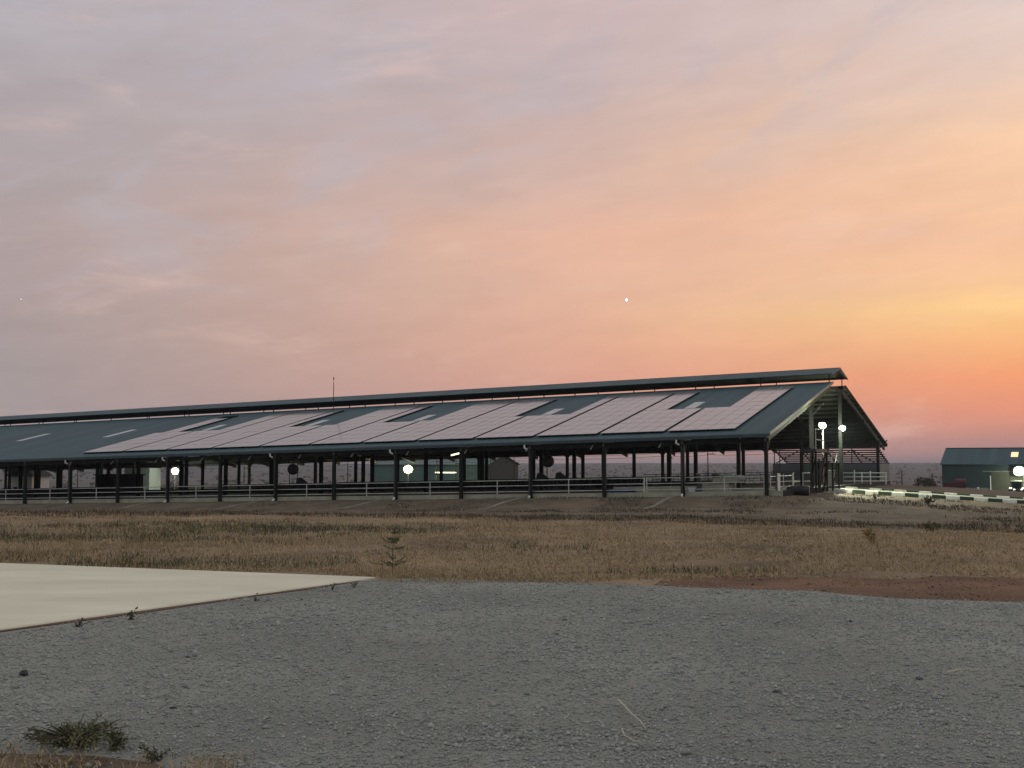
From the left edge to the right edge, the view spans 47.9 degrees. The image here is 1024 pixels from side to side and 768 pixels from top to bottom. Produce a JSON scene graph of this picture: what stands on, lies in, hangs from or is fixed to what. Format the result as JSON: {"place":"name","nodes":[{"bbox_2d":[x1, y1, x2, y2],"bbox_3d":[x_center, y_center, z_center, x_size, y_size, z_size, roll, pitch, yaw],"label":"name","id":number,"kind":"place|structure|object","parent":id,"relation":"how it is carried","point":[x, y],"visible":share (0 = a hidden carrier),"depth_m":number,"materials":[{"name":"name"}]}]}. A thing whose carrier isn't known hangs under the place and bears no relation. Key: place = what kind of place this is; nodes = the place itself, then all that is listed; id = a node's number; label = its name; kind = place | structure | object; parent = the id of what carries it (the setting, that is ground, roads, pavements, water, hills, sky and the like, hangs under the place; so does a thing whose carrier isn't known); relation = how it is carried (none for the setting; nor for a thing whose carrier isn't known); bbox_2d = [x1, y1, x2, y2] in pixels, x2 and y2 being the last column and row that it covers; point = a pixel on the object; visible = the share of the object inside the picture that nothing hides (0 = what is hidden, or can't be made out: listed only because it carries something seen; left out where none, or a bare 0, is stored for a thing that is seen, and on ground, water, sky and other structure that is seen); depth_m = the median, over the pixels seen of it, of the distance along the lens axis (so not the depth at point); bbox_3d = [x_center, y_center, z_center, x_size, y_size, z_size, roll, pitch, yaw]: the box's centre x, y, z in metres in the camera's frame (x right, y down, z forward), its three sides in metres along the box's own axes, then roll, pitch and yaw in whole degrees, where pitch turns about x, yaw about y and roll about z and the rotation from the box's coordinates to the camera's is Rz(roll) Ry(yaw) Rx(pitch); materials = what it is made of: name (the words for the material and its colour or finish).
{"place":"outdoors","nodes":[
{"label":"outdoors","id":0,"kind":"place"},
{"bbox_2d":[0,753,164,767],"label":"brown earth corner","id":1,"kind":"object","parent":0,"point":[126,764],"visible":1,"depth_m":6.31,"materials":[{"name":"brown soil"}]},
{"bbox_2d":[0,738,255,767],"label":"corner dry grass","id":2,"kind":"structure","parent":1,"relation":"on","point":[105,760],"depth_m":6.30,"materials":[{"name":"brown plant"}]},
{"bbox_2d":[0,578,1023,767],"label":"gravel yard","id":3,"kind":"structure","parent":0,"point":[227,739],"depth_m":8.85,"materials":[{"name":"grey gravel"}]},
{"bbox_2d":[19,670,27,675],"bbox_3d":[-3.776,2.234,8.916,0.069,0.045,0.086,1,-4,-21],"label":"stone","id":4,"kind":"object","parent":3,"relation":"on","point":[23,673],"visible":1,"depth_m":8.89,"materials":[{"name":"grey stone"}]},
{"bbox_2d":[20,713,125,749],"bbox_3d":[-2.566,2.049,6.743,0.595,0.158,0.584,0,-4,0],"label":"weed","id":5,"kind":"object","parent":3,"relation":"on","point":[64,735],"visible":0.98,"depth_m":6.69,"materials":[{"name":"green plant"}]},
{"bbox_2d":[74,618,90,626],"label":"weed","id":6,"kind":"object","parent":3,"relation":"on","point":[79,623],"visible":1,"depth_m":11.60,"materials":[{"name":"green plant"}]},
{"bbox_2d":[104,728,128,750],"bbox_3d":[-2.264,2.047,6.599,0.136,0.139,0.226,1,-4,-17],"label":"weed","id":7,"kind":"object","parent":3,"relation":"on","point":[113,739],"visible":0.96,"depth_m":6.58,"materials":[{"name":"green plant"}]},
{"bbox_2d":[126,607,137,619],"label":"weed","id":8,"kind":"object","parent":3,"relation":"on","point":[131,615],"visible":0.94,"depth_m":12.11,"materials":[{"name":"green plant"}]},
{"bbox_2d":[138,743,169,762],"bbox_3d":[-1.964,2.050,6.379,0.186,0.104,0.211,2,-4,-28],"label":"weed","id":9,"kind":"object","parent":3,"relation":"on","point":[151,753],"visible":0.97,"depth_m":6.36,"materials":[{"name":"green plant"}]},
{"bbox_2d":[0,581,355,631],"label":"pad edge earth","id":10,"kind":"structure","parent":3,"relation":"on","point":[143,611],"depth_m":12.90,"materials":[{"name":"brown soil"}]},
{"bbox_2d":[621,728,640,741],"bbox_3d":[0.686,2.081,6.831,0.051,0.020,0.286,1,-4,-17],"label":"straw stalk","id":11,"kind":"object","parent":3,"relation":"on","point":[628,737],"visible":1,"depth_m":6.79,"materials":[{"name":"beige plant"}]},
{"bbox_2d":[618,699,645,728],"bbox_3d":[0.762,2.115,7.422,0.024,0.027,0.806,0,-4,-7],"label":"straw stalk","id":12,"kind":"object","parent":3,"relation":"on","point":[631,712],"visible":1,"depth_m":7.37,"materials":[{"name":"beige plant"}]},
{"bbox_2d":[947,669,991,672],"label":"straw stalk","id":13,"kind":"object","parent":3,"relation":"on","point":[967,669],"visible":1,"depth_m":8.99,"materials":[{"name":"beige plant"}]},
{"bbox_2d":[0,463,1023,586],"bbox_3d":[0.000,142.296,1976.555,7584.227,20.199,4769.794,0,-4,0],"label":"ground","id":14,"kind":"structure","parent":0,"point":[573,506],"depth_m":38.17,"materials":[{"name":"brown plant"}]},
{"bbox_2d":[7,470,52,488],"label":"house","id":15,"kind":"structure","parent":14,"relation":"on","point":[45,474],"depth_m":187.52,"materials":[{"name":"grey"}]},
{"bbox_2d":[69,515,88,539],"bbox_3d":[-8.807,2.976,23.466,0.385,0.701,0.459,-2,-4,22],"label":"sapling","id":16,"kind":"object","parent":14,"relation":"on","point":[80,528],"visible":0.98,"depth_m":23.45,"materials":[{"name":"green plant"}]},
{"bbox_2d":[111,502,161,510],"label":"drain channel","id":17,"kind":"object","parent":14,"relation":"on","point":[137,504],"visible":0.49,"depth_m":100.55,"materials":[{"name":"concrete"}]},
{"bbox_2d":[124,467,161,489],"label":"pale container","id":18,"kind":"object","parent":14,"relation":"on","point":[152,477],"visible":0.5,"depth_m":167.14,"materials":[{"name":"white paint"}]},
{"bbox_2d":[171,468,178,488],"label":"floodlight","id":19,"kind":"object","parent":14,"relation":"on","point":[174,471],"visible":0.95,"depth_m":164.36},
{"bbox_2d":[0,563,375,629],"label":"concrete pad","id":20,"kind":"object","parent":14,"relation":"on","point":[34,594],"visible":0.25,"depth_m":15.05,"materials":[{"name":"beige concrete"}]},
{"bbox_2d":[211,500,270,510],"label":"drain channel","id":21,"kind":"object","parent":14,"relation":"on","point":[240,504],"visible":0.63,"depth_m":94.39,"materials":[{"name":"concrete"}]},
{"bbox_2d":[334,499,391,509],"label":"drain channel","id":22,"kind":"object","parent":14,"relation":"on","point":[361,504],"visible":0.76,"depth_m":88.80,"materials":[{"name":"concrete"}]},
{"bbox_2d":[366,529,406,574],"bbox_3d":[-1.840,2.474,16.916,0.610,0.791,0.726,0,-4,0],"label":"sapling","id":23,"kind":"object","parent":14,"relation":"on","point":[394,540],"visible":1,"depth_m":16.91,"materials":[{"name":"green plant"}]},
{"bbox_2d":[403,465,412,472],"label":"floodlight","id":24,"kind":"object","parent":14,"relation":"on","point":[408,469],"visible":0.91,"depth_m":159.37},
{"bbox_2d":[0,367,889,503],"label":"open barn","id":25,"kind":"structure","parent":14,"relation":"on","point":[794,416],"depth_m":114.40,"materials":[{"name":"paint"}]},
{"bbox_2d":[93,474,145,494],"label":"store room","id":26,"kind":"object","parent":25,"relation":"on","point":[127,480],"visible":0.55,"depth_m":145.69,"materials":[{"name":"paint"}]},
{"bbox_2d":[113,479,115,494],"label":"door","id":27,"kind":"structure","parent":26,"relation":"in","point":[114,485],"depth_m":145.43,"materials":[{"name":"black metal"}]},
{"bbox_2d":[82,415,238,453],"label":"solar array","id":28,"kind":"object","parent":25,"relation":"on","point":[123,446],"visible":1,"depth_m":114.98,"materials":[{"name":"white glass"}]},
{"bbox_2d":[125,412,292,451],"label":"solar array","id":29,"kind":"object","parent":25,"relation":"on","point":[173,442],"visible":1,"depth_m":112.55,"materials":[{"name":"white glass"}]},
{"bbox_2d":[168,410,333,450],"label":"solar array","id":30,"kind":"object","parent":25,"relation":"on","point":[211,442],"visible":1,"depth_m":112.21,"materials":[{"name":"white glass"}]},
{"bbox_2d":[213,409,345,448],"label":"solar array","id":31,"kind":"object","parent":25,"relation":"on","point":[269,436],"visible":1,"depth_m":107.26,"materials":[{"name":"white glass"}]},
{"bbox_2d":[287,457,298,474],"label":"barn fan","id":32,"kind":"object","parent":25,"relation":"hanging from","point":[293,469],"visible":0.99,"depth_m":99.86},
{"bbox_2d":[296,478,308,493],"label":"feed hood","id":33,"kind":"object","parent":25,"relation":"on","point":[300,481],"visible":0.76,"depth_m":105.05,"materials":[{"name":"black metal"}]},
{"bbox_2d":[0,477,644,499],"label":"pipe railing","id":34,"kind":"object","parent":25,"relation":"on","point":[306,489],"visible":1,"depth_m":95.60,"materials":[{"name":"grey metal"}]},
{"bbox_2d":[333,377,333,409],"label":"lightning rod","id":35,"kind":"object","parent":25,"relation":"on","point":[333,394],"visible":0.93,"depth_m":122.04,"materials":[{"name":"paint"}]},
{"bbox_2d":[261,405,422,446],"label":"solar array","id":36,"kind":"object","parent":25,"relation":"on","point":[309,437],"visible":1,"depth_m":106.83,"materials":[{"name":"white glass"}]},
{"bbox_2d":[312,405,432,445],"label":"solar array","id":37,"kind":"object","parent":25,"relation":"on","point":[359,435],"visible":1,"depth_m":102.40,"materials":[{"name":"white glass"}]},
{"bbox_2d":[214,477,659,493],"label":"stall row","id":38,"kind":"object","parent":25,"relation":"on","point":[454,487],"visible":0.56,"depth_m":112.51,"materials":[{"name":"grey metal"}]},
{"bbox_2d":[364,400,517,443],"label":"solar array","id":39,"kind":"object","parent":25,"relation":"on","point":[417,431],"visible":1,"depth_m":102.09,"materials":[{"name":"white glass"}]},
{"bbox_2d":[419,398,558,441],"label":"solar array","id":40,"kind":"object","parent":25,"relation":"on","point":[473,428],"visible":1,"depth_m":99.66,"materials":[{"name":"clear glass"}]},
{"bbox_2d":[536,473,551,490],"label":"feed hood","id":41,"kind":"object","parent":25,"relation":"on","point":[541,476],"visible":0.76,"depth_m":94.35,"materials":[{"name":"black metal"}]},
{"bbox_2d":[476,395,619,439],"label":"solar array","id":42,"kind":"object","parent":25,"relation":"on","point":[526,426],"visible":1,"depth_m":95.31,"materials":[{"name":"white glass"}]},
{"bbox_2d":[542,449,553,466],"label":"barn fan","id":43,"kind":"object","parent":25,"relation":"hanging from","point":[547,460],"visible":1,"depth_m":89.14},
{"bbox_2d":[555,472,569,490],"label":"feed hood","id":44,"kind":"object","parent":25,"relation":"on","point":[559,475],"visible":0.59,"depth_m":93.63,"materials":[{"name":"black metal"}]},
{"bbox_2d":[338,473,845,483],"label":"stall row","id":45,"kind":"object","parent":25,"relation":"on","point":[601,479],"visible":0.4,"depth_m":130.76,"materials":[{"name":"grey metal"}]},
{"bbox_2d":[536,392,675,436],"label":"solar array","id":46,"kind":"object","parent":25,"relation":"on","point":[601,418],"visible":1,"depth_m":95.65,"materials":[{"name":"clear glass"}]},
{"bbox_2d":[607,489,635,492],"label":"water trough","id":47,"kind":"object","parent":25,"relation":"on","point":[621,491],"visible":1,"depth_m":85.42,"materials":[{"name":"grey plastic"}]},
{"bbox_2d":[600,391,701,434],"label":"solar array","id":48,"kind":"object","parent":25,"relation":"on","point":[661,416],"visible":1,"depth_m":91.20,"materials":[{"name":"white glass"}]},
{"bbox_2d":[696,473,701,491],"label":"gate post","id":49,"kind":"object","parent":25,"relation":"on","point":[699,484],"visible":1,"depth_m":82.77,"materials":[{"name":"metal"}]},
{"bbox_2d":[646,476,764,491],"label":"pipe railing","id":50,"kind":"object","parent":25,"relation":"on","point":[724,482],"visible":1,"depth_m":82.27,"materials":[{"name":"grey metal"}]},
{"bbox_2d":[702,478,743,490],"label":"concrete trough","id":51,"kind":"object","parent":25,"relation":"on","point":[730,485],"visible":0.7,"depth_m":83.34,"materials":[{"name":"grey concrete"}]},
{"bbox_2d":[711,474,719,481],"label":"drum","id":52,"kind":"object","parent":51,"relation":"on","point":[712,475],"visible":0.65,"depth_m":83.87,"materials":[{"name":"teal"}]},
{"bbox_2d":[733,475,744,480],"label":"feed sack","id":53,"kind":"object","parent":51,"relation":"in","point":[742,478],"visible":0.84,"depth_m":83.08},
{"bbox_2d":[722,473,735,489],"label":"feed sack","id":54,"kind":"object","parent":25,"relation":"on","point":[730,474],"visible":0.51,"depth_m":84.19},
{"bbox_2d":[668,386,793,432],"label":"solar array","id":55,"kind":"object","parent":25,"relation":"on","point":[738,413],"visible":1,"depth_m":89.54,"materials":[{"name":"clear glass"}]},
{"bbox_2d":[644,470,876,480],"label":"pipe railing","id":56,"kind":"object","parent":25,"relation":"on","point":[772,475],"visible":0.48,"depth_m":129.20,"materials":[{"name":"grey metal"}]},
{"bbox_2d":[793,472,809,485],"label":"barrier gate","id":57,"kind":"structure","parent":25,"relation":"on","point":[803,480],"depth_m":96.66,"materials":[{"name":"white metal"}]},
{"bbox_2d":[800,428,839,492],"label":"steel stairs","id":58,"kind":"structure","parent":25,"relation":"attached to","point":[825,467],"depth_m":88.66,"materials":[{"name":"black metal"}]},
{"bbox_2d":[828,470,834,485],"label":"pump cabinet","id":59,"kind":"object","parent":25,"relation":"on","point":[829,480],"visible":0.45,"depth_m":97.81,"materials":[{"name":"grey metal"}]},
{"bbox_2d":[839,425,845,430],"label":"floodlight","id":60,"kind":"object","parent":25,"relation":"attached to","point":[842,427],"visible":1,"depth_m":104.73,"materials":[{"name":"paint"}]},
{"bbox_2d":[374,457,519,481],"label":"metal shed","id":61,"kind":"structure","parent":14,"relation":"on","point":[501,468],"depth_m":174.44,"materials":[{"name":"teal"}]},
{"bbox_2d":[0,462,941,488],"bbox_3d":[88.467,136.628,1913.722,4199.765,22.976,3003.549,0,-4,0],"label":"distant bushland","id":62,"kind":"structure","parent":14,"relation":"on","point":[65,485],"depth_m":1331.79,"materials":[{"name":"plant"}]},
{"bbox_2d":[477,497,527,509],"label":"drain channel","id":63,"kind":"object","parent":14,"relation":"on","point":[498,504],"visible":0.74,"depth_m":83.41,"materials":[{"name":"concrete"}]},
{"bbox_2d":[0,508,1023,582],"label":"tall straw grass","id":64,"kind":"structure","parent":14,"relation":"on","point":[79,544],"depth_m":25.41,"materials":[{"name":"beige plant"}]},
{"bbox_2d":[0,513,1023,577],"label":"green weeds","id":65,"kind":"object","parent":14,"relation":"on","point":[194,528],"visible":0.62,"depth_m":26.37,"materials":[{"name":"green plant"}]},
{"bbox_2d":[0,492,1023,532],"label":"rough weeds","id":66,"kind":"object","parent":14,"relation":"on","point":[526,517],"visible":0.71,"depth_m":54.00,"materials":[{"name":"plant"}]},
{"bbox_2d":[641,496,680,509],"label":"drain channel","id":67,"kind":"object","parent":14,"relation":"on","point":[662,501],"visible":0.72,"depth_m":78.19,"materials":[{"name":"concrete"}]},
{"bbox_2d":[707,452,712,479],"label":"utility pole","id":68,"kind":"object","parent":14,"relation":"on","point":[707,466],"visible":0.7,"depth_m":140.75,"materials":[{"name":"brown wood"}]},
{"bbox_2d":[770,474,792,490],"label":"yard gate","id":69,"kind":"structure","parent":14,"relation":"on","point":[783,481],"depth_m":83.64,"materials":[{"name":"grey metal"}]},
{"bbox_2d":[775,473,779,490],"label":"gate post","id":70,"kind":"object","parent":69,"relation":"attached to","point":[777,477],"visible":0.83,"depth_m":80.81,"materials":[{"name":"white plastic"}]},
{"bbox_2d":[779,450,784,482],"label":"utility pole","id":71,"kind":"object","parent":14,"relation":"on","point":[780,465],"visible":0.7,"depth_m":136.86,"materials":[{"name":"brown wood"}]},
{"bbox_2d":[786,485,809,495],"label":"black bundle","id":72,"kind":"object","parent":14,"relation":"on","point":[801,490],"visible":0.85,"depth_m":83.06,"materials":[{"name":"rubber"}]},
{"bbox_2d":[819,422,825,491],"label":"floodlight","id":73,"kind":"object","parent":14,"relation":"on","point":[822,425],"visible":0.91,"depth_m":92.55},
{"bbox_2d":[773,447,889,482],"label":"bare framed shed","id":74,"kind":"structure","parent":14,"relation":"on","point":[851,462],"depth_m":137.82,"materials":[{"name":"grey metal"}]},
{"bbox_2d":[843,470,886,483],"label":"yard fence","id":75,"kind":"object","parent":14,"relation":"on","point":[862,476],"visible":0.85,"depth_m":112.06,"materials":[{"name":"grey metal"}]},
{"bbox_2d":[861,525,877,543],"bbox_3d":[7.157,3.047,23.054,0.359,0.487,0.362,0,-4,0],"label":"weed","id":76,"kind":"object","parent":14,"relation":"on","point":[869,532],"visible":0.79,"depth_m":22.99,"materials":[{"name":"plant"}]},
{"bbox_2d":[914,477,935,486],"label":"shrub","id":77,"kind":"object","parent":14,"relation":"on","point":[926,480],"visible":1,"depth_m":122.42,"materials":[{"name":"green plant"}]},
{"bbox_2d":[921,495,936,503],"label":"weed","id":78,"kind":"object","parent":14,"relation":"on","point":[928,500],"visible":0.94,"depth_m":76.13,"materials":[{"name":"green plant"}]},
{"bbox_2d":[922,521,941,531],"bbox_3d":[15.624,5.307,42.927,0.672,0.492,0.575,-2,-5,32],"label":"weed","id":79,"kind":"object","parent":14,"relation":"on","point":[929,525],"visible":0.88,"depth_m":42.86,"materials":[{"name":"green plant"}]},
{"bbox_2d":[846,486,1023,498],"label":"painted kerb","id":80,"kind":"structure","parent":14,"relation":"on","point":[936,492],"depth_m":95.97,"materials":[{"name":"white paint"}]},
{"bbox_2d":[943,479,978,488],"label":"farm implement","id":81,"kind":"object","parent":14,"relation":"on","point":[959,483],"visible":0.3,"depth_m":140.51,"materials":[{"name":"red paint"}]},
{"bbox_2d":[940,447,1023,491],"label":"metal shed","id":82,"kind":"structure","parent":14,"relation":"on","point":[987,468],"depth_m":148.39,"materials":[{"name":"teal"}]},
{"bbox_2d":[991,472,1023,491],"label":"sliding door","id":83,"kind":"structure","parent":82,"relation":"in","point":[999,480],"depth_m":146.28,"materials":[{"name":"white metal"}]},
{"bbox_2d":[986,524,1014,531],"bbox_3d":[17.553,5.274,41.751,1.127,0.418,0.779,1,-4,-11],"label":"weed","id":84,"kind":"object","parent":14,"relation":"on","point":[998,529],"visible":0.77,"depth_m":41.63,"materials":[{"name":"plant"}]},
{"bbox_2d":[1008,481,1023,491],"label":"tractor","id":85,"kind":"object","parent":14,"relation":"on","point":[1016,485],"visible":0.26,"depth_m":141.84,"materials":[{"name":"metal"}]},
{"bbox_2d":[1013,466,1023,481],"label":"floodlight","id":86,"kind":"object","parent":14,"relation":"on","point":[1018,470],"visible":1,"depth_m":144.60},
{"bbox_2d":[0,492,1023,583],"bbox_3d":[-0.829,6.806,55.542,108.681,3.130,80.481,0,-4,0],"label":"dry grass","id":87,"kind":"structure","parent":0,"point":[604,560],"depth_m":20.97,"materials":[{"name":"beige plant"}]},
{"bbox_2d":[0,0,1023,462],"label":"sky","id":88,"kind":"structure","parent":0,"point":[202,202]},
{"bbox_2d":[636,574,1023,601],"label":"bare red earth","id":89,"kind":"structure","parent":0,"point":[1002,595],"depth_m":15.57,"materials":[{"name":"brown soil"}]},
{"bbox_2d":[626,572,1023,597],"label":"scattered straw","id":90,"kind":"object","parent":89,"relation":"on","point":[837,581],"visible":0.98,"depth_m":16.22,"materials":[{"name":"beige plant"}]},
{"bbox_2d":[825,488,1023,501],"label":"ramp road","id":91,"kind":"structure","parent":0,"point":[930,493],"depth_m":94.47,"materials":[{"name":"concrete"}]},
{"bbox_2d":[827,488,1023,503],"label":"painted kerb","id":92,"kind":"structure","parent":91,"relation":"on","point":[925,495],"depth_m":89.29,"materials":[{"name":"white paint"}]},
{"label":"utility pole","id":93,"kind":"object","parent":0,"visible":0},
{"bbox_2d":[113,451,753,469],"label":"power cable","id":94,"kind":"object","parent":93,"relation":"attached to","point":[507,458],"visible":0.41,"depth_m":152.99,"materials":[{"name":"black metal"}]},
{"bbox_2d":[122,453,770,471],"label":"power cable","id":95,"kind":"object","parent":93,"relation":"attached to","point":[505,461],"visible":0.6,"depth_m":153.09,"materials":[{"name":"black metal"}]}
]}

